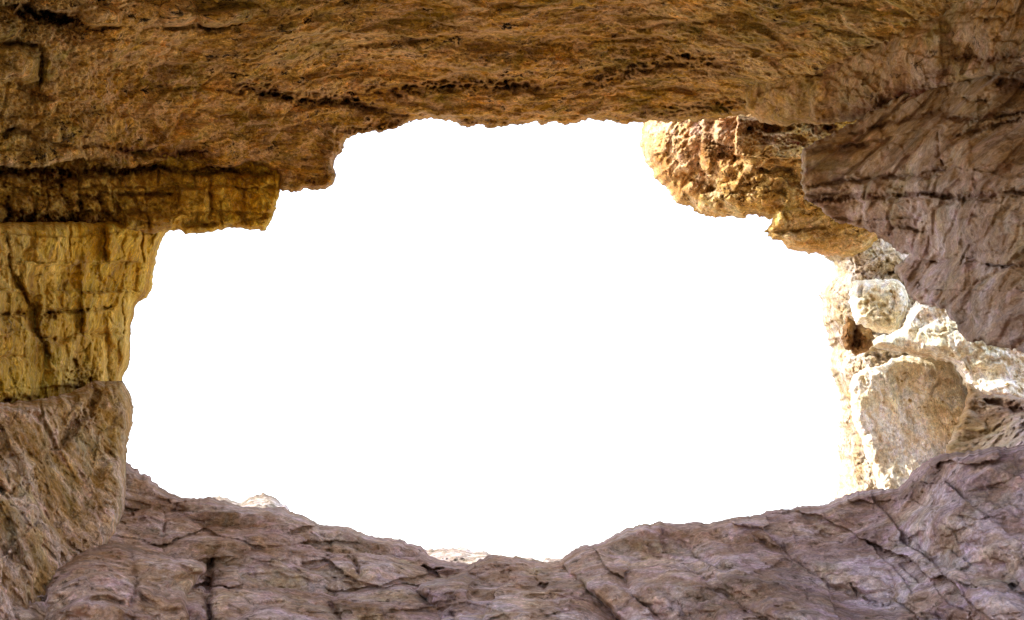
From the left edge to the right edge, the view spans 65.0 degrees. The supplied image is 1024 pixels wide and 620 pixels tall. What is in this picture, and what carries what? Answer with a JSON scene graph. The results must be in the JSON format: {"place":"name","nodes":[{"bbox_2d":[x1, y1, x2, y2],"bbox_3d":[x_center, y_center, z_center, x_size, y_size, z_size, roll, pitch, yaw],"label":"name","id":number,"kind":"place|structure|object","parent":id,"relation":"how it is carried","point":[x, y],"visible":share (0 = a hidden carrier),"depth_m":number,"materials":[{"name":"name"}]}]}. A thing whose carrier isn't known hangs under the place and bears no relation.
{"place":"outdoors","nodes":[
{"label":"outdoors","id":0,"kind":"place"},
{"bbox_2d":[0,221,168,402],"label":"cave wall","id":1,"kind":"structure","parent":0,"point":[72,294],"depth_m":8.08,"materials":[{"name":"yellow stone"}]},
{"bbox_2d":[0,153,280,233],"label":"rock ledge","id":2,"kind":"object","parent":1,"relation":"attached to","point":[171,193],"visible":0.73,"depth_m":9.64,"materials":[{"name":"stone"}]},
{"bbox_2d":[12,462,468,619],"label":"rocky slope","id":3,"kind":"structure","parent":0,"point":[276,563],"depth_m":6.79,"materials":[{"name":"stone"}]},
{"bbox_2d":[213,492,289,510],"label":"rocky ridge","id":4,"kind":"structure","parent":0,"point":[262,500],"depth_m":29.76,"materials":[{"name":"beige stone"}]},
{"bbox_2d":[123,118,840,560],"label":"sky","id":5,"kind":"structure","parent":0,"point":[512,340],"materials":[{"name":"white"}]},
{"bbox_2d":[0,0,971,192],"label":"cave ceiling","id":6,"kind":"structure","parent":0,"point":[295,94],"depth_m":9.05,"materials":[{"name":"brown stone"}]},
{"bbox_2d":[640,114,857,219],"bbox_3d":[3.955,-2.845,12.811,4.835,3.330,2.084,-13,-24,33],"label":"hanging rock","id":7,"kind":"object","parent":6,"relation":"hanging from","point":[741,166],"visible":0.48,"depth_m":12.42,"materials":[{"name":"stone"}]},
{"bbox_2d":[764,205,880,257],"bbox_3d":[4.830,-1.312,12.238,1.816,0.861,1.344,0,-20,0],"label":"rock ledge","id":8,"kind":"object","parent":7,"relation":"attached to","point":[797,229],"visible":0.69,"depth_m":12.05,"materials":[{"name":"stone"}]},
{"bbox_2d":[740,0,1023,126],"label":"ceiling boulder","id":9,"kind":"object","parent":6,"relation":"attached to","point":[957,42],"visible":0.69,"depth_m":7.65,"materials":[{"name":"brown stone"}]},
{"bbox_2d":[425,547,560,563],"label":"rocky ridge","id":10,"kind":"structure","parent":0,"point":[462,555],"depth_m":46.97,"materials":[{"name":"beige stone"}]},
{"bbox_2d":[800,68,1023,352],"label":"overhanging wall","id":11,"kind":"structure","parent":0,"point":[931,182],"depth_m":7.29,"materials":[{"name":"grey stone"}]},
{"bbox_3d":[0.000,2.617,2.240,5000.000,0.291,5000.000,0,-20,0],"label":"ground","id":12,"kind":"structure","parent":0,"visible":0},
{"bbox_2d":[0,380,133,619],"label":"rock buttress","id":13,"kind":"object","parent":12,"relation":"on","point":[63,460],"visible":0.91,"depth_m":6.10,"materials":[{"name":"stone"}]},
{"bbox_2d":[44,543,206,619],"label":"boulder","id":14,"kind":"object","parent":12,"relation":"on","point":[114,581],"visible":0.97,"depth_m":5.06,"materials":[{"name":"stone"}]},
{"bbox_2d":[415,554,617,619],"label":"boulder","id":15,"kind":"object","parent":12,"relation":"on","point":[495,587],"visible":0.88,"depth_m":6.15,"materials":[{"name":"stone"}]},
{"bbox_2d":[559,445,1023,619],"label":"rock bank","id":16,"kind":"object","parent":12,"relation":"on","point":[940,537],"visible":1,"depth_m":5.97,"materials":[{"name":"stone"}]},
{"bbox_2d":[818,239,966,498],"bbox_3d":[7.152,1.347,14.930,3.021,5.943,5.668,-7,-21,18],"label":"rock pillar","id":17,"kind":"object","parent":16,"relation":"on","point":[881,259],"visible":0.2,"depth_m":13.73,"materials":[{"name":"stone"}]},
{"bbox_2d":[841,316,874,355],"bbox_3d":[5.065,0.333,11.890,0.443,0.574,0.746,-16,-25,36],"label":"stone","id":18,"kind":"object","parent":17,"relation":"on","point":[856,339],"visible":0.98,"depth_m":11.81,"materials":[{"name":"brown stone"}]},
{"bbox_2d":[848,278,908,333],"bbox_3d":[5.617,-0.037,12.437,0.805,0.902,1.255,0,-20,0],"label":"boulder","id":19,"kind":"object","parent":17,"relation":"on","point":[878,305],"visible":0.98,"depth_m":12.05,"materials":[{"name":"stone"}]},
{"bbox_2d":[848,355,967,488],"bbox_3d":[6.516,1.923,12.410,1.742,2.220,3.242,-14,-24,34],"label":"boulder","id":20,"kind":"object","parent":16,"relation":"on","point":[907,410],"visible":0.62,"depth_m":11.62,"materials":[{"name":"stone"}]},
{"bbox_2d":[945,383,1023,452],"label":"rock outcrop","id":21,"kind":"object","parent":16,"relation":"on","point":[986,421],"visible":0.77,"depth_m":8.83,"materials":[{"name":"brown stone"}]},
{"bbox_2d":[871,301,1023,397],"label":"rock shelf","id":22,"kind":"object","parent":21,"relation":"on","point":[936,335],"visible":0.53,"depth_m":10.88,"materials":[{"name":"stone"}]}
]}

